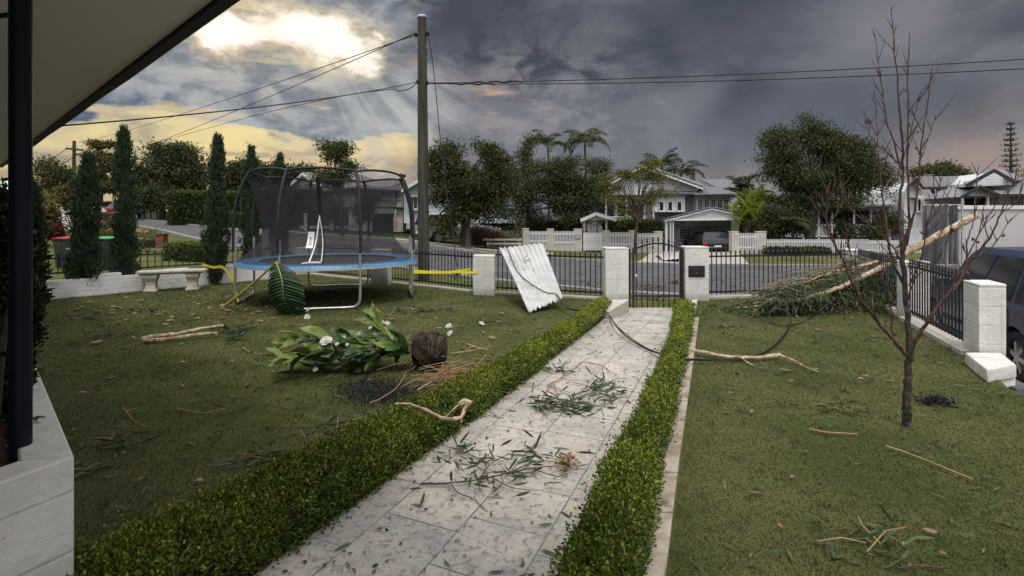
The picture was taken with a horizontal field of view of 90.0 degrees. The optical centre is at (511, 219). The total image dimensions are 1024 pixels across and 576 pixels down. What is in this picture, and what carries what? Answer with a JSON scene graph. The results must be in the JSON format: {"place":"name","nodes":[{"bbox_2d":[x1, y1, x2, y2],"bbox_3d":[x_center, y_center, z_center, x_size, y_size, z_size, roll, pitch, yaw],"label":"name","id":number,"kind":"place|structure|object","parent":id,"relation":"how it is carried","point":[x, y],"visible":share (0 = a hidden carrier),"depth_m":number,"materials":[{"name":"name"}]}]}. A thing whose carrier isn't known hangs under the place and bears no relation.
{"place":"outdoors","nodes":[
{"label":"outdoors","id":0,"kind":"place"},
{"bbox_2d":[46,218,676,307],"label":"verge","id":1,"kind":"structure","parent":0,"point":[176,238],"depth_m":14.48,"materials":[{"name":"plant"}]},
{"bbox_2d":[41,199,67,237],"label":"croton bush","id":2,"kind":"object","parent":1,"relation":"on","point":[53,213],"visible":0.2,"depth_m":19.95,"materials":[{"name":"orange plant"}]},
{"bbox_2d":[33,152,77,216],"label":"street tree","id":3,"kind":"object","parent":1,"relation":"on","point":[52,171],"visible":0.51,"depth_m":49.19,"materials":[{"name":"green plant"}]},
{"bbox_2d":[46,179,74,218],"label":"street tree","id":4,"kind":"object","parent":1,"relation":"on","point":[62,193],"visible":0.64,"depth_m":45.44,"materials":[{"name":"green plant"}]},
{"bbox_2d":[51,236,71,267],"bbox_3d":[-12.328,0.988,14.415,0.630,1.023,0.769,0,0,-7],"label":"wheelie bin","id":5,"kind":"object","parent":1,"relation":"on","point":[61,245],"visible":0.3,"depth_m":14.06,"materials":[{"name":"plastic"}]},
{"bbox_2d":[59,147,106,285],"bbox_3d":[-8.469,0.067,10.160,0.812,3.016,0.700,0,0,0],"label":"cypress","id":6,"kind":"object","parent":1,"relation":"on","point":[84,238],"visible":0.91,"depth_m":10.04,"materials":[{"name":"green plant"}]},
{"bbox_2d":[95,236,118,268],"bbox_3d":[-11.356,0.988,14.315,0.630,1.023,0.769,0,0,-7],"label":"wheelie bin","id":7,"kind":"object","parent":1,"relation":"on","point":[106,241],"visible":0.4,"depth_m":14.01,"materials":[{"name":"plastic"}]},
{"bbox_2d":[108,123,144,274],"bbox_3d":[-8.152,-0.248,10.754,0.689,3.596,0.629,0,0,0],"label":"cypress","id":8,"kind":"object","parent":1,"relation":"on","point":[125,245],"visible":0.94,"depth_m":10.65,"materials":[{"name":"green plant"}]},
{"bbox_2d":[161,240,223,261],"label":"clipped hedge","id":9,"kind":"object","parent":1,"relation":"on","point":[172,246],"visible":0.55,"depth_m":16.48,"materials":[{"name":"green plant"}]},
{"bbox_2d":[232,143,261,257],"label":"cypress","id":10,"kind":"object","parent":1,"relation":"on","point":[248,197],"visible":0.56,"depth_m":13.06,"materials":[{"name":"green plant"}]},
{"bbox_2d":[414,14,429,280],"bbox_3d":[-2.317,-1.698,13.200,0.402,7.128,0.309,0,0,0],"label":"power pole","id":11,"kind":"object","parent":1,"relation":"on","point":[422,34],"visible":0.97,"depth_m":13.09,"materials":[{"name":"brown wood"}]},
{"bbox_2d":[61,82,416,126],"bbox_3d":[-3.785,-2.297,9.505,0.019,2.473,7.791,0,0,21],"label":"power line","id":12,"kind":"object","parent":11,"relation":"attached to","point":[217,111],"visible":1,"depth_m":7.57,"materials":[{"name":"black"}]},
{"bbox_2d":[428,68,1023,85],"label":"power line","id":13,"kind":"object","parent":11,"relation":"attached to","point":[477,84],"visible":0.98,"depth_m":11.38,"materials":[{"name":"black"}]},
{"bbox_2d":[428,59,1023,82],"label":"power line","id":14,"kind":"object","parent":11,"relation":"attached to","point":[719,75],"visible":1,"depth_m":11.67,"materials":[{"name":"black"}]},
{"bbox_2d":[391,281,472,292],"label":"plinth","id":15,"kind":"structure","parent":1,"relation":"on","point":[436,286],"depth_m":11.21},
{"bbox_2d":[392,248,472,288],"bbox_3d":[-1.821,1.050,11.363,2.549,0.780,0.081,0,0,36],"label":"steel fence","id":16,"kind":"object","parent":15,"relation":"on","point":[441,282],"visible":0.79,"depth_m":11.16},
{"bbox_2d":[495,291,602,298],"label":"plinth","id":17,"kind":"structure","parent":1,"relation":"on","point":[563,295],"depth_m":9.86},
{"bbox_2d":[496,249,602,294],"bbox_3d":[0.700,1.020,10.050,2.189,0.840,0.051,0,0,20],"label":"steel fence","id":18,"kind":"object","parent":17,"relation":"on","point":[565,256],"visible":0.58,"depth_m":9.90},
{"bbox_2d":[602,247,628,300],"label":"gate pier","id":19,"kind":"structure","parent":1,"relation":"on","point":[615,273],"depth_m":9.45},
{"bbox_2d":[709,292,847,298],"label":"plinth","id":20,"kind":"structure","parent":1,"relation":"on","point":[728,296],"depth_m":9.77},
{"bbox_2d":[709,249,846,294],"bbox_3d":[5.190,1.015,10.010,3.107,0.850,0.049,0,0,-10],"label":"steel fence","id":21,"kind":"object","parent":20,"relation":"on","point":[763,256],"visible":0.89,"depth_m":9.94,"materials":[{"name":"metal"}]},
{"bbox_2d":[851,292,896,316],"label":"plinth","id":22,"kind":"structure","parent":1,"relation":"on","point":[894,309],"depth_m":8.22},
{"bbox_2d":[858,248,898,307],"bbox_3d":[6.430,0.985,9.035,0.049,0.830,2.320,0,0,21],"label":"steel fence","id":23,"kind":"object","parent":22,"relation":"on","point":[889,270],"visible":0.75,"depth_m":8.56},
{"bbox_2d":[897,260,929,320],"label":"fence pier","id":24,"kind":"structure","parent":1,"relation":"on","point":[900,310],"depth_m":7.60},
{"bbox_2d":[899,316,969,355],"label":"plinth","id":25,"kind":"structure","parent":1,"relation":"on","point":[946,339],"depth_m":6.38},
{"bbox_2d":[908,258,969,340],"bbox_3d":[5.503,0.985,6.665,0.048,0.830,2.002,0,0,22],"label":"steel fence","id":26,"kind":"object","parent":25,"relation":"on","point":[929,271],"visible":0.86,"depth_m":6.62,"materials":[{"name":"metal"}]},
{"bbox_2d":[278,364,464,415],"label":"spilled soil","id":27,"kind":"structure","parent":0,"point":[369,387],"depth_m":4.47,"materials":[{"name":"brown soil"}]},
{"bbox_2d":[253,308,672,575],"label":"path","id":28,"kind":"structure","parent":0,"point":[441,521],"depth_m":2.85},
{"bbox_2d":[257,317,667,575],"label":"path litter","id":29,"kind":"object","parent":28,"relation":"on","point":[445,561],"visible":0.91,"depth_m":2.55,"materials":[{"name":"green plant"}]},
{"bbox_2d":[421,429,595,511],"bbox_3d":[-0.003,1.401,2.996,1.013,0.191,0.784,0,0,0],"label":"path branch","id":30,"kind":"object","parent":28,"relation":"on","point":[483,477],"visible":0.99,"depth_m":3.01,"materials":[{"name":"green plant"}]},
{"bbox_2d":[505,245,849,360],"bbox_3d":[3.337,1.053,7.505,6.950,1.074,5.383,0,0,0],"label":"fallen cable","id":31,"kind":"object","parent":28,"relation":"on","point":[734,359],"visible":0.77,"depth_m":6.66,"materials":[{"name":"black plastic"}]},
{"bbox_2d":[61,214,958,293],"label":"road","id":32,"kind":"structure","parent":0,"point":[194,231],"depth_m":17.46,"materials":[{"name":"asphalt"}]},
{"bbox_2d":[73,138,118,206],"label":"street tree","id":33,"kind":"object","parent":32,"relation":"on","point":[98,145],"visible":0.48,"depth_m":48.57,"materials":[{"name":"green plant"}]},
{"bbox_2d":[101,220,735,297],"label":"kerb","id":34,"kind":"structure","parent":32,"relation":"on","point":[459,276],"depth_m":13.22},
{"bbox_2d":[111,216,960,266],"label":"kerb","id":35,"kind":"structure","parent":32,"relation":"on","point":[588,260],"depth_m":21.02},
{"bbox_2d":[953,205,1023,265],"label":"rendered wall","id":36,"kind":"structure","parent":32,"relation":"on","point":[1013,231],"depth_m":14.50,"materials":[{"name":"paint"}]},
{"bbox_2d":[0,0,1023,218],"label":"sky","id":37,"kind":"structure","parent":0,"point":[252,45],"materials":[{"name":"grey"}]},
{"bbox_2d":[33,274,1023,575],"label":"lawn","id":38,"kind":"structure","parent":0,"point":[713,445],"depth_m":3.92,"materials":[{"name":"plant"}]},
{"bbox_2d":[0,368,73,575],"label":"planter","id":39,"kind":"object","parent":38,"relation":"on","point":[37,508],"visible":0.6,"depth_m":1.65,"materials":[{"name":"white concrete"}]},
{"bbox_2d":[0,0,32,463],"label":"veranda post","id":40,"kind":"object","parent":39,"relation":"on","point":[19,353],"visible":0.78,"depth_m":1.77,"materials":[{"name":"paint"}]},
{"bbox_2d":[0,0,239,167],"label":"veranda roof","id":41,"kind":"structure","parent":40,"relation":"on","point":[87,54],"depth_m":3.30,"materials":[{"name":"paint"}]},
{"bbox_2d":[0,176,54,413],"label":"shrub","id":42,"kind":"object","parent":39,"relation":"on","point":[42,295],"visible":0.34,"depth_m":2.25,"materials":[{"name":"green plant"}]},
{"bbox_2d":[33,175,54,285],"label":"cypress","id":43,"kind":"object","parent":38,"relation":"on","point":[37,201],"visible":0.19,"depth_m":9.41,"materials":[{"name":"green plant"}]},
{"bbox_2d":[73,430,167,455],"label":"leafy sprig","id":44,"kind":"object","parent":38,"relation":"on","point":[116,436],"visible":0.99,"depth_m":3.39,"materials":[{"name":"plant"}]},
{"bbox_2d":[46,264,275,298],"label":"brick wall","id":45,"kind":"structure","parent":38,"relation":"on","point":[110,283],"depth_m":10.49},
{"bbox_2d":[46,246,250,274],"bbox_3d":[-8.652,0.865,10.055,0.048,0.410,8.582,0,0,38],"label":"steel fence","id":46,"kind":"object","parent":45,"relation":"on","point":[155,254],"visible":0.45,"depth_m":11.25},
{"bbox_2d":[135,268,206,291],"bbox_3d":[-7.160,1.285,10.800,1.220,0.430,0.360,0,0,-23],"label":"garden bench","id":47,"kind":"object","parent":38,"relation":"on","point":[151,277],"visible":1,"depth_m":10.68,"materials":[{"name":"stone"}]},
{"bbox_2d":[141,317,258,342],"bbox_3d":[-3.815,1.391,6.636,1.368,0.209,1.062,0,0,0],"label":"fallen branch","id":48,"kind":"object","parent":38,"relation":"on","point":[170,336],"visible":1,"depth_m":6.42,"materials":[{"name":"wood"}]},
{"bbox_2d":[199,131,231,284],"bbox_3d":[-6.786,-0.229,11.770,0.730,3.595,0.674,0,0,0],"label":"cypress","id":49,"kind":"object","parent":38,"relation":"on","point":[216,213],"visible":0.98,"depth_m":11.64,"materials":[{"name":"green plant"}]},
{"bbox_2d":[213,444,288,469],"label":"leafy sprig","id":50,"kind":"object","parent":38,"relation":"on","point":[263,454],"visible":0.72,"depth_m":3.16,"materials":[{"name":"plant"}]},
{"bbox_2d":[222,261,305,314],"bbox_3d":[-4.075,1.139,8.208,1.749,0.942,0.372,0,0,17],"label":"frond","id":51,"kind":"object","parent":38,"relation":"on","point":[281,303],"visible":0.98,"depth_m":7.97,"materials":[{"name":"plant"}]},
{"bbox_2d":[232,166,417,310],"bbox_3d":[-3.520,0.307,9.950,3.364,2.386,3.364,0,0,0],"label":"trampoline","id":52,"kind":"object","parent":38,"relation":"on","point":[337,223],"visible":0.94,"depth_m":8.82,"materials":[{"name":"fabric"}]},
{"bbox_2d":[265,302,447,374],"bbox_3d":[-1.524,1.185,5.077,1.741,0.639,0.955,0,0,0],"label":"uprooted plant","id":53,"kind":"object","parent":38,"relation":"on","point":[429,348],"visible":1,"depth_m":5.05,"materials":[{"name":"green plant"}]},
{"bbox_2d":[370,267,391,285],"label":"fence pier","id":54,"kind":"structure","parent":38,"relation":"on","point":[381,276],"depth_m":11.69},
{"bbox_2d":[243,351,559,575],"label":"garden bed","id":55,"kind":"object","parent":38,"relation":"on","point":[250,574],"visible":0.02,"depth_m":2.52,"materials":[{"name":"soil"}]},
{"bbox_2d":[66,296,611,575],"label":"box hedge","id":56,"kind":"object","parent":55,"relation":"on","point":[251,522],"visible":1,"depth_m":2.45,"materials":[{"name":"green plant"}]},
{"bbox_2d":[395,399,471,422],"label":"curved branch","id":57,"kind":"object","parent":56,"relation":"on","point":[466,403],"visible":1,"depth_m":3.11,"materials":[{"name":"brown plant"}]},
{"bbox_2d":[377,343,535,394],"bbox_3d":[-0.508,1.413,4.721,1.518,0.470,1.169,0,0,31],"label":"twig heap","id":58,"kind":"object","parent":55,"relation":"on","point":[447,373],"visible":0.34,"depth_m":4.63,"materials":[{"name":"plant"}]},
{"bbox_2d":[541,296,696,575],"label":"box hedge","id":59,"kind":"object","parent":55,"relation":"on","point":[612,532],"visible":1,"depth_m":2.43,"materials":[{"name":"green plant"}]},
{"bbox_2d":[473,254,494,295],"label":"fence pier","id":60,"kind":"structure","parent":38,"relation":"on","point":[484,276],"depth_m":10.16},
{"bbox_2d":[499,243,562,311],"bbox_3d":[0.375,0.974,9.244,0.790,1.017,2.188,0,0,-13],"label":"roof sheet","id":61,"kind":"object","parent":38,"relation":"on","point":[532,264],"visible":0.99,"depth_m":9.19,"materials":[{"name":"white metal"}]},
{"bbox_2d":[65,287,1010,554],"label":"fallen leaves","id":62,"kind":"object","parent":38,"relation":"on","point":[317,323],"visible":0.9,"depth_m":7.65,"materials":[{"name":"brown plant"}]},
{"bbox_2d":[70,211,1018,567],"bbox_3d":[1.869,0.681,5.787,12.191,1.632,7.269,0,0,0],"label":"fallen branch","id":63,"kind":"object","parent":38,"relation":"on","point":[814,291],"depth_m":8.20,"materials":[{"name":"plant"}]},
{"bbox_2d":[603,300,628,318],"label":"wing wall","id":64,"kind":"structure","parent":38,"relation":"on","point":[615,308],"depth_m":8.55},
{"bbox_2d":[642,317,698,575],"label":"path edging","id":65,"kind":"object","parent":38,"relation":"on","point":[660,552],"visible":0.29,"depth_m":2.88,"materials":[{"name":"concrete"}]},
{"bbox_2d":[681,246,708,300],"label":"gate pier","id":66,"kind":"structure","parent":38,"relation":"on","point":[696,272],"depth_m":9.45,"materials":[{"name":"white stone"}]},
{"bbox_2d":[629,237,683,307],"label":"garden gate","id":67,"kind":"structure","parent":66,"relation":"attached to","point":[681,273],"depth_m":9.51,"materials":[{"name":"black metal"}]},
{"bbox_2d":[687,348,818,371],"bbox_3d":[2.520,1.467,5.468,1.294,0.054,0.482,0,0,27],"label":"fallen stick","id":68,"kind":"object","parent":38,"relation":"on","point":[774,355],"visible":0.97,"depth_m":5.46,"materials":[{"name":"wood"}]},
{"bbox_2d":[806,503,922,567],"bbox_3d":[1.627,1.446,2.359,0.475,0.099,0.347,0,0,0],"label":"leafy sprig","id":69,"kind":"object","parent":38,"relation":"on","point":[873,533],"visible":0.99,"depth_m":2.35,"materials":[{"name":"plant"}]},
{"bbox_2d":[809,5,1023,428],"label":"bare tree","id":70,"kind":"object","parent":38,"relation":"on","point":[906,407],"visible":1,"depth_m":3.70,"materials":[{"name":"brown plant"}]},
{"bbox_2d":[913,392,985,410],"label":"dark mulch","id":71,"kind":"object","parent":38,"relation":"on","point":[935,399],"visible":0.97,"depth_m":4.17,"materials":[{"name":"soil"}]},
{"bbox_2d":[965,353,1015,387],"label":"step block","id":72,"kind":"structure","parent":38,"relation":"on","point":[990,367],"depth_m":4.91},
{"bbox_2d":[136,218,920,263],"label":"verge","id":73,"kind":"structure","parent":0,"point":[916,256],"depth_m":24.65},
{"bbox_2d":[133,181,167,218],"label":"street tree","id":74,"kind":"object","parent":73,"relation":"on","point":[152,199],"visible":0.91,"depth_m":46.67,"materials":[{"name":"green plant"}]},
{"bbox_2d":[165,188,208,224],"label":"clipped hedge","id":75,"kind":"object","parent":73,"relation":"on","point":[183,207],"visible":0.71,"depth_m":38.94,"materials":[{"name":"green plant"}]},
{"bbox_2d":[305,137,363,176],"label":"gum tree","id":76,"kind":"object","parent":73,"relation":"on","point":[337,152],"visible":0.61,"depth_m":28.28,"materials":[{"name":"green plant"}]},
{"bbox_2d":[415,212,500,242],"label":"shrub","id":77,"kind":"object","parent":73,"relation":"on","point":[436,239],"visible":0.22,"depth_m":27.96,"materials":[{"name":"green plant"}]},
{"bbox_2d":[415,134,533,247],"bbox_3d":[-1.876,-1.373,25.601,6.050,5.819,3.800,0,0,0],"label":"verge tree","id":78,"kind":"object","parent":73,"relation":"on","point":[474,193],"visible":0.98,"depth_m":25.09,"materials":[{"name":"green plant"}]},
{"bbox_2d":[471,223,506,247],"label":"garden shrub","id":79,"kind":"object","parent":73,"relation":"on","point":[481,233],"visible":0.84,"depth_m":26.91,"materials":[{"name":"red plant"}]},
{"bbox_2d":[554,231,573,250],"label":"picket fence","id":80,"kind":"object","parent":73,"relation":"on","point":[566,247],"visible":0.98,"depth_m":27.40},
{"bbox_2d":[583,232,602,249],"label":"gate","id":81,"kind":"structure","parent":73,"relation":"on","point":[588,241],"depth_m":27.40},
{"bbox_2d":[593,156,687,254],"bbox_3d":[6.432,-0.661,26.311,4.765,5.177,2.257,0,0,0],"label":"verge tree","id":82,"kind":"object","parent":73,"relation":"on","point":[637,216],"visible":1,"depth_m":26.05,"materials":[{"name":"green plant"}]},
{"bbox_2d":[760,245,830,254],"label":"clipped hedge","id":83,"kind":"object","parent":73,"relation":"on","point":[792,248],"visible":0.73,"depth_m":26.61,"materials":[{"name":"green plant"}]},
{"bbox_2d":[766,239,851,251],"bbox_3d":[15.919,1.425,27.438,4.548,0.712,0.075,0,0,0],"label":"picket fence","id":84,"kind":"object","parent":73,"relation":"on","point":[796,241],"visible":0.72,"depth_m":27.40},
{"bbox_2d":[869,240,920,252],"bbox_3d":[20.509,1.466,27.438,2.822,0.685,0.075,0,0,0],"label":"picket fence","id":85,"kind":"object","parent":73,"relation":"on","point":[891,242],"visible":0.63,"depth_m":27.40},
{"bbox_2d":[136,217,921,253],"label":"ground","id":86,"kind":"structure","parent":0,"point":[401,234],"depth_m":30.89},
{"bbox_2d":[132,136,208,219],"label":"street tree","id":87,"kind":"object","parent":86,"relation":"on","point":[173,166],"visible":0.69,"depth_m":51.12,"materials":[{"name":"green plant"}]},
{"bbox_2d":[209,151,271,190],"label":"street tree","id":88,"kind":"object","parent":86,"relation":"on","point":[233,176],"visible":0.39,"depth_m":45.17,"materials":[{"name":"green plant"}]},
{"bbox_2d":[300,164,409,231],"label":"two storey house","id":89,"kind":"structure","parent":86,"relation":"on","point":[399,225],"depth_m":37.19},
{"bbox_2d":[401,179,514,229],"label":"weatherboard house","id":90,"kind":"structure","parent":86,"relation":"on","point":[413,187],"depth_m":34.00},
{"bbox_2d":[510,132,542,227],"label":"garden tree","id":91,"kind":"object","parent":86,"relation":"on","point":[527,151],"visible":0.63,"depth_m":32.84,"materials":[{"name":"green plant"}]},
{"bbox_2d":[528,220,587,243],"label":"clipped hedge","id":92,"kind":"object","parent":86,"relation":"on","point":[544,227],"visible":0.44,"depth_m":31.01,"materials":[{"name":"green plant"}]},
{"bbox_2d":[503,152,618,244],"bbox_3d":[2.756,-1.130,31.023,7.836,5.982,4.848,0,0,0],"label":"garden tree","id":93,"kind":"object","parent":86,"relation":"on","point":[574,193],"visible":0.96,"depth_m":30.57,"materials":[{"name":"green plant"}]},
{"bbox_2d":[600,218,665,240],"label":"clipped hedge","id":94,"kind":"object","parent":86,"relation":"on","point":[647,226],"visible":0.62,"depth_m":30.49,"materials":[{"name":"green plant"}]},
{"bbox_2d":[587,157,756,251],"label":"weatherboard house","id":95,"kind":"structure","parent":86,"relation":"on","point":[690,210],"depth_m":36.40,"materials":[{"name":"wood"}]},
{"bbox_2d":[720,181,776,250],"bbox_3d":[14.747,-0.202,31.448,3.552,4.433,2.624,0,0,-17],"label":"palm tree","id":96,"kind":"object","parent":86,"relation":"on","point":[747,208],"visible":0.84,"depth_m":31.20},
{"bbox_2d":[743,198,818,245],"bbox_3d":[15.620,0.385,29.568,4.023,3.242,2.711,0,0,0],"label":"garden shrub","id":97,"kind":"object","parent":86,"relation":"on","point":[766,217],"visible":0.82,"depth_m":29.22,"materials":[{"name":"green plant"}]},
{"bbox_2d":[738,194,896,240],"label":"veranda house","id":98,"kind":"structure","parent":86,"relation":"on","point":[823,235],"depth_m":38.20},
{"bbox_2d":[744,110,906,246],"bbox_3d":[19.064,-2.324,30.942,8.174,8.795,6.689,0,0,-36],"label":"garden tree","id":99,"kind":"object","parent":86,"relation":"on","point":[847,153],"visible":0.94,"depth_m":30.40,"materials":[{"name":"green plant"}]},
{"bbox_2d":[828,207,912,244],"bbox_3d":[20.904,0.551,29.987,4.538,2.910,2.303,0,0,0],"label":"garden shrub","id":100,"kind":"object","parent":86,"relation":"on","point":[866,229],"visible":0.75,"depth_m":29.78,"materials":[{"name":"green plant"}]},
{"bbox_2d":[405,224,910,250],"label":"back ground","id":101,"kind":"structure","parent":0,"point":[733,228],"depth_m":42.79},
{"bbox_2d":[531,129,569,218],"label":"palm tree","id":102,"kind":"object","parent":101,"relation":"on","point":[546,141],"visible":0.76,"depth_m":43.66,"materials":[{"name":"green plant"}]},
{"bbox_2d":[562,128,610,230],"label":"palm tree","id":103,"kind":"object","parent":101,"relation":"on","point":[586,138],"visible":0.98,"depth_m":41.71,"materials":[{"name":"green plant"}]},
{"bbox_2d":[664,158,707,180],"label":"palm tree","id":104,"kind":"object","parent":101,"relation":"on","point":[686,170],"visible":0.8,"depth_m":47.41,"materials":[{"name":"green plant"}]},
{"bbox_2d":[724,174,757,245],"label":"palm tree","id":105,"kind":"object","parent":101,"relation":"on","point":[743,181],"visible":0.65,"depth_m":37.76,"materials":[{"name":"green plant"}]},
{"bbox_2d":[900,157,973,193],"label":"tree","id":106,"kind":"object","parent":101,"relation":"on","point":[948,168],"visible":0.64,"depth_m":63.10,"materials":[{"name":"green plant"}]},
{"bbox_2d":[999,121,1023,176],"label":"norfolk pine","id":107,"kind":"object","parent":101,"relation":"on","point":[1010,156],"visible":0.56,"depth_m":74.87,"materials":[{"name":"green plant"}]},
{"bbox_2d":[638,251,747,263],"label":"driveway","id":108,"kind":"structure","parent":0,"point":[655,257],"depth_m":23.44,"materials":[{"name":"concrete"}]},
{"bbox_2d":[683,231,728,251],"bbox_3d":[12.582,1.490,33.190,2.180,1.460,4.300,0,0,2],"label":"parked car","id":109,"kind":"object","parent":108,"relation":"on","point":[713,241],"visible":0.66,"depth_m":31.46,"materials":[{"name":"grey metal"}]},
{"bbox_2d":[857,168,1023,244],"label":"weatherboard house","id":110,"kind":"structure","parent":0,"point":[993,182],"depth_m":37.00,"materials":[{"name":"wood"}]},
{"bbox_2d":[922,204,962,270],"bbox_3d":[11.451,0.490,13.560,1.233,1.795,0.224,0,0,-5],"label":"shade cloth","id":111,"kind":"object","parent":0,"point":[949,255],"visible":0.72,"depth_m":13.53,"materials":[{"name":"fabric"}]},
{"bbox_2d":[963,280,1005,356],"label":"fence pier","id":112,"kind":"structure","parent":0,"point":[984,316],"depth_m":5.41,"materials":[{"name":"concrete"}]},
{"bbox_2d":[946,331,1023,385],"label":"side driveway","id":113,"kind":"structure","parent":0,"point":[1017,382],"depth_m":7.22,"materials":[{"name":"concrete"}]},
{"bbox_2d":[931,247,1023,382],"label":"parked car","id":114,"kind":"object","parent":113,"relation":"on","point":[1004,265],"visible":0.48,"depth_m":7.72,"materials":[{"name":"grey metal"}]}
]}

